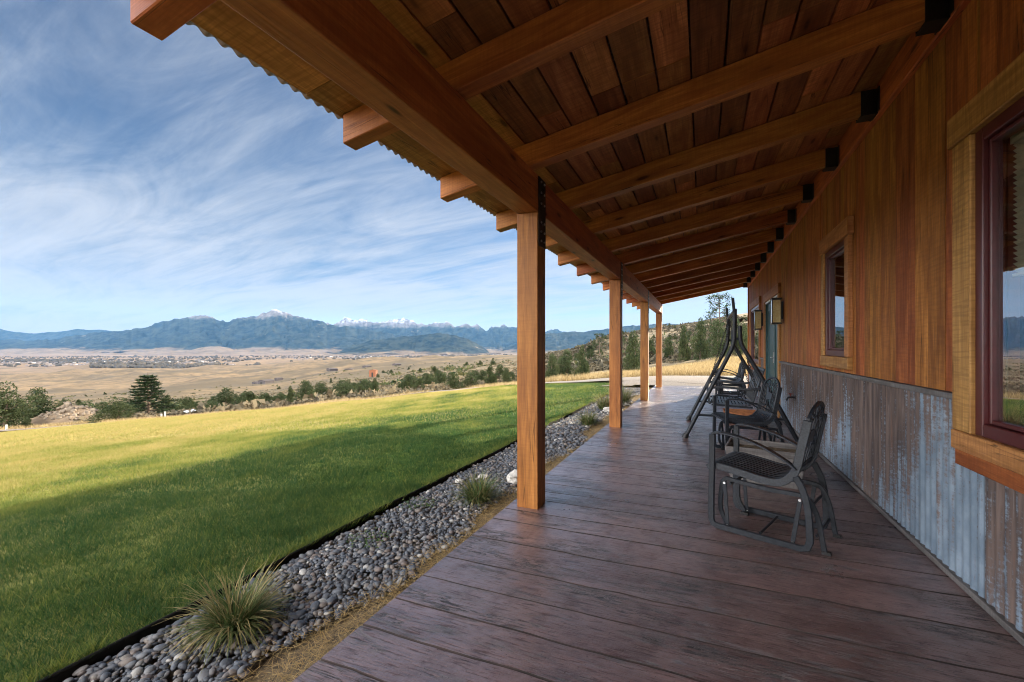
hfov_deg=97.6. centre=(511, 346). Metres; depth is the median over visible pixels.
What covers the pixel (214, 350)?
mountains
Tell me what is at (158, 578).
lawn
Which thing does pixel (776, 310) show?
wall lantern
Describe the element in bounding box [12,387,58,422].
juniper
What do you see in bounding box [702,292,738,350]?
pine tree
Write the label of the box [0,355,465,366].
town houses
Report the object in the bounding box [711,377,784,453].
glider chair
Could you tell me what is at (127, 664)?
river stones
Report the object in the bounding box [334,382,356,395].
juniper
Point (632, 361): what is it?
juniper
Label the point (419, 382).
juniper
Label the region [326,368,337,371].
barn
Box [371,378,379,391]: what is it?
juniper
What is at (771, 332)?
door
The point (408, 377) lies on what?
juniper
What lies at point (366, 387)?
juniper
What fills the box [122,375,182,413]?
pine tree
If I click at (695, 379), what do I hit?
gravel drive
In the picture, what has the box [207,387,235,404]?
juniper
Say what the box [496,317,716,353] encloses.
mountains
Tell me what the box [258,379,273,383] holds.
barn
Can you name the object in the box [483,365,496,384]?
juniper
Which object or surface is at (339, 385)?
juniper
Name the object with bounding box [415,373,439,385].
juniper
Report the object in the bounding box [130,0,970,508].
porch
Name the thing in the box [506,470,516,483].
rock
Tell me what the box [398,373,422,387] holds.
juniper
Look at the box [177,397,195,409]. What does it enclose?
juniper
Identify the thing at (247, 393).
juniper
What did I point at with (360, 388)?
juniper
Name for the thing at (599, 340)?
pine tree
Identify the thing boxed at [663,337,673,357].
juniper
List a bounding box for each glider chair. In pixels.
[706,401,841,556]
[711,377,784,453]
[715,363,746,398]
[717,362,743,394]
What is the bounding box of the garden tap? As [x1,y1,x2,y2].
[786,393,795,400]
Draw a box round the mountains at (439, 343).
[324,333,490,354]
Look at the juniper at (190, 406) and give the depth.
38.29 m
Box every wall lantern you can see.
[753,310,762,329]
[770,297,782,323]
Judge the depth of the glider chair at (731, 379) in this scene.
11.38 m
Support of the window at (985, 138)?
in the house at (891, 273)
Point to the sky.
(146, 180)
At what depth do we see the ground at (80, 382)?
752.65 m
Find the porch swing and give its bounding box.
[682,298,798,442]
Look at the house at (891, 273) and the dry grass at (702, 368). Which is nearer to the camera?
the house at (891, 273)
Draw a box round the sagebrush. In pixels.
[2,315,747,424]
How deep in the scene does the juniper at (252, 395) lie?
40.37 m
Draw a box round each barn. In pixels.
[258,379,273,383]
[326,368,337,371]
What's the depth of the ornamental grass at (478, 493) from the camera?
3.72 m
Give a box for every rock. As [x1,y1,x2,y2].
[477,474,488,478]
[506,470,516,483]
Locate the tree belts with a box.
[0,353,511,368]
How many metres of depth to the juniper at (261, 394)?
45.77 m
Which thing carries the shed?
on the ground at (80, 382)
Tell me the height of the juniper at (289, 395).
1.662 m
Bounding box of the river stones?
[63,387,639,681]
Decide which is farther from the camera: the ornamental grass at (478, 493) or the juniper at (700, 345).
the juniper at (700, 345)
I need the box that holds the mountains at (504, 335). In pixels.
[326,317,516,347]
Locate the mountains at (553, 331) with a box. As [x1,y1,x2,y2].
[545,329,563,333]
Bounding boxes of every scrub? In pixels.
[17,315,747,410]
[545,315,747,374]
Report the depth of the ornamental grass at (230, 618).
2.02 m
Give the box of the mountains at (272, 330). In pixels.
[0,309,504,352]
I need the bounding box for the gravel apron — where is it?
[602,380,747,387]
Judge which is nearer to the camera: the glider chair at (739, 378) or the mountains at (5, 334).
the glider chair at (739, 378)
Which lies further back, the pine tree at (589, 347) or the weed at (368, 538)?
the pine tree at (589, 347)
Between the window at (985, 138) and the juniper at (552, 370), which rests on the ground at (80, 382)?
the juniper at (552, 370)
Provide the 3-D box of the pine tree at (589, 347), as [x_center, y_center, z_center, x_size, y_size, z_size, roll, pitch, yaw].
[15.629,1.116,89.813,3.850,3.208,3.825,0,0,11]
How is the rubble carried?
on the dirt bank
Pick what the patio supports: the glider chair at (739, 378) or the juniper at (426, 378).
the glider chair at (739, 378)
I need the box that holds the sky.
[0,0,747,332]
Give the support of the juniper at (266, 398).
on the ground at (80, 382)
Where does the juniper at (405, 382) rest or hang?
on the ground at (80, 382)
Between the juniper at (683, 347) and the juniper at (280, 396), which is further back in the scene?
the juniper at (683, 347)
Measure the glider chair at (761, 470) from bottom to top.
0.868 m
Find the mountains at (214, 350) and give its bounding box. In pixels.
[0,346,328,353]
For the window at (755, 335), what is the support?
in the house at (891, 273)
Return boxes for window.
[749,296,760,366]
[819,215,853,369]
[947,51,1023,475]
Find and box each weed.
[346,527,392,548]
[399,496,437,510]
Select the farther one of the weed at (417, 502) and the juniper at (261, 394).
the juniper at (261, 394)
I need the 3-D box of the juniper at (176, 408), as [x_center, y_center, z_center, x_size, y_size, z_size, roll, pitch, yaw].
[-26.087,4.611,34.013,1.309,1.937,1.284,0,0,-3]
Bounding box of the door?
[763,283,780,417]
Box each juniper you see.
[0,380,42,428]
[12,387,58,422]
[20,417,32,427]
[86,397,136,422]
[95,401,114,409]
[162,395,177,410]
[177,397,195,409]
[185,402,194,408]
[197,401,226,409]
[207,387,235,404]
[232,393,247,404]
[243,391,250,401]
[247,391,256,400]
[256,392,271,398]
[258,393,272,404]
[275,393,286,399]
[286,386,294,401]
[292,380,314,401]
[307,381,335,394]
[331,379,348,391]
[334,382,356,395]
[352,379,380,390]
[355,383,364,392]
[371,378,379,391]
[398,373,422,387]
[399,374,413,387]
[401,378,409,389]
[413,378,424,388]
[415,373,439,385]
[430,366,438,372]
[434,371,447,383]
[444,372,462,389]
[459,370,480,387]
[475,370,487,380]
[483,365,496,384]
[495,364,504,376]
[501,367,511,382]
[508,371,516,380]
[545,353,559,377]
[554,349,576,376]
[575,345,589,374]
[585,349,592,358]
[622,329,639,370]
[649,338,655,354]
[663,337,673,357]
[677,325,692,360]
[690,317,709,360]
[707,319,729,359]
[730,321,747,355]
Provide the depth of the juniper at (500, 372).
40.86 m
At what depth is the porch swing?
5.88 m
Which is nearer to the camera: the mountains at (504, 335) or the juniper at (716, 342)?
the juniper at (716, 342)
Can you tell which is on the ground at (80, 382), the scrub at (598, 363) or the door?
the scrub at (598, 363)
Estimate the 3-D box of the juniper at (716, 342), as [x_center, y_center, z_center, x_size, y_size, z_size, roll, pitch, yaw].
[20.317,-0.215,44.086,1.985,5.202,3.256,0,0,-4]
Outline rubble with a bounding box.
[38,402,105,419]
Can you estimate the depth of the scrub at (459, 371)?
139.31 m
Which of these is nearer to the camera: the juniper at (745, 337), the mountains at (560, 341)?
the juniper at (745, 337)
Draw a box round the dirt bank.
[17,404,113,426]
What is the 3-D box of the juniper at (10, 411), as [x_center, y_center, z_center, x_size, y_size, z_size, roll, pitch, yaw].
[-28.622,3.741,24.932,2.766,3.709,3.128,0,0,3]
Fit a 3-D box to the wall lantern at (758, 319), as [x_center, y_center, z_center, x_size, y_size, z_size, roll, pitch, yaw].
[5.302,-0.575,9.644,0.170,0.420,0.182,0,0,23]
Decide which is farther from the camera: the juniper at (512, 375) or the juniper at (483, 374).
the juniper at (483, 374)
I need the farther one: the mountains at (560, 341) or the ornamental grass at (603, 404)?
the mountains at (560, 341)
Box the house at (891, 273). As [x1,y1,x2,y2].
[748,0,1023,646]
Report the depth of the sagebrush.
28.60 m
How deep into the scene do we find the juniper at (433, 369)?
117.52 m
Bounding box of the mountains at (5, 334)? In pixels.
[0,329,110,340]
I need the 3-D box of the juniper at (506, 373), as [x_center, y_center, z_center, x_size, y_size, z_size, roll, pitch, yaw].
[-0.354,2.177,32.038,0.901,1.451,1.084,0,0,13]
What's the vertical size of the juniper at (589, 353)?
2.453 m
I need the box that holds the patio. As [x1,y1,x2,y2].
[292,385,1023,681]
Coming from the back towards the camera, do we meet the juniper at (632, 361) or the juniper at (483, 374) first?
the juniper at (483, 374)
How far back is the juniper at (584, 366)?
27.87 m
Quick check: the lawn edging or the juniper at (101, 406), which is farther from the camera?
the juniper at (101, 406)
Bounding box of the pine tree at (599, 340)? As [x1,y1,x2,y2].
[591,333,607,355]
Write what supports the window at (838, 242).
in the house at (891, 273)
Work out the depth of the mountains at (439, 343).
5923.47 m
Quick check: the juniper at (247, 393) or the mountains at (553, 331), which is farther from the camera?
the mountains at (553, 331)
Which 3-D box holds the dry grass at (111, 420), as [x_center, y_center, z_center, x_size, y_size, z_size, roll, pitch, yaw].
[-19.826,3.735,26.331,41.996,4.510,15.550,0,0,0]
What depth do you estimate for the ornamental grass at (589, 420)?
7.34 m
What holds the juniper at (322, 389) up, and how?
on the ground at (80, 382)
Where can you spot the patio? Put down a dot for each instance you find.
(616, 556)
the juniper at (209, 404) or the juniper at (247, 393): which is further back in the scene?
the juniper at (247, 393)
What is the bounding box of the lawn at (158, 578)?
[0,383,606,681]
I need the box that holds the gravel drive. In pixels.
[0,376,747,430]
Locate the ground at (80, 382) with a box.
[0,313,747,431]
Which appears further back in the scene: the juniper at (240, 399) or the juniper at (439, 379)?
the juniper at (439, 379)
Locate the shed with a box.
[369,369,377,376]
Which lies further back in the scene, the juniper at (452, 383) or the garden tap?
the juniper at (452, 383)
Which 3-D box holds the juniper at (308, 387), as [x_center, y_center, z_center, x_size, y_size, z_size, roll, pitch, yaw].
[-14.335,3.359,31.145,2.159,2.199,1.316,0,0,13]
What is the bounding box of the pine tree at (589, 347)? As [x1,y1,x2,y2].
[584,345,598,357]
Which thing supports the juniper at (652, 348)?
on the ground at (80, 382)
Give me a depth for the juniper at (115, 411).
25.03 m
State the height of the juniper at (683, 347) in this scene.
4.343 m
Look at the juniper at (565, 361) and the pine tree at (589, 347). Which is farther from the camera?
the pine tree at (589, 347)
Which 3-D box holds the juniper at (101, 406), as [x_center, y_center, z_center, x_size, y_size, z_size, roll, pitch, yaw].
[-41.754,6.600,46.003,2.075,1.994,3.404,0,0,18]
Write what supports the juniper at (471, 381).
on the ground at (80, 382)
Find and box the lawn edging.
[37,394,607,681]
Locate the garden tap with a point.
(790, 396)
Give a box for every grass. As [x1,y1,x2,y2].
[0,381,516,430]
[153,551,300,672]
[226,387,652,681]
[441,468,510,512]
[545,353,747,381]
[570,403,602,425]
[588,389,622,409]
[603,383,639,406]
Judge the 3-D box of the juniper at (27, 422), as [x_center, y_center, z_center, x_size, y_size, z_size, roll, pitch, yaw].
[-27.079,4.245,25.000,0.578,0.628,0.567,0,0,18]
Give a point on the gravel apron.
(632, 383)
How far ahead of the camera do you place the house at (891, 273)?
2.53 m

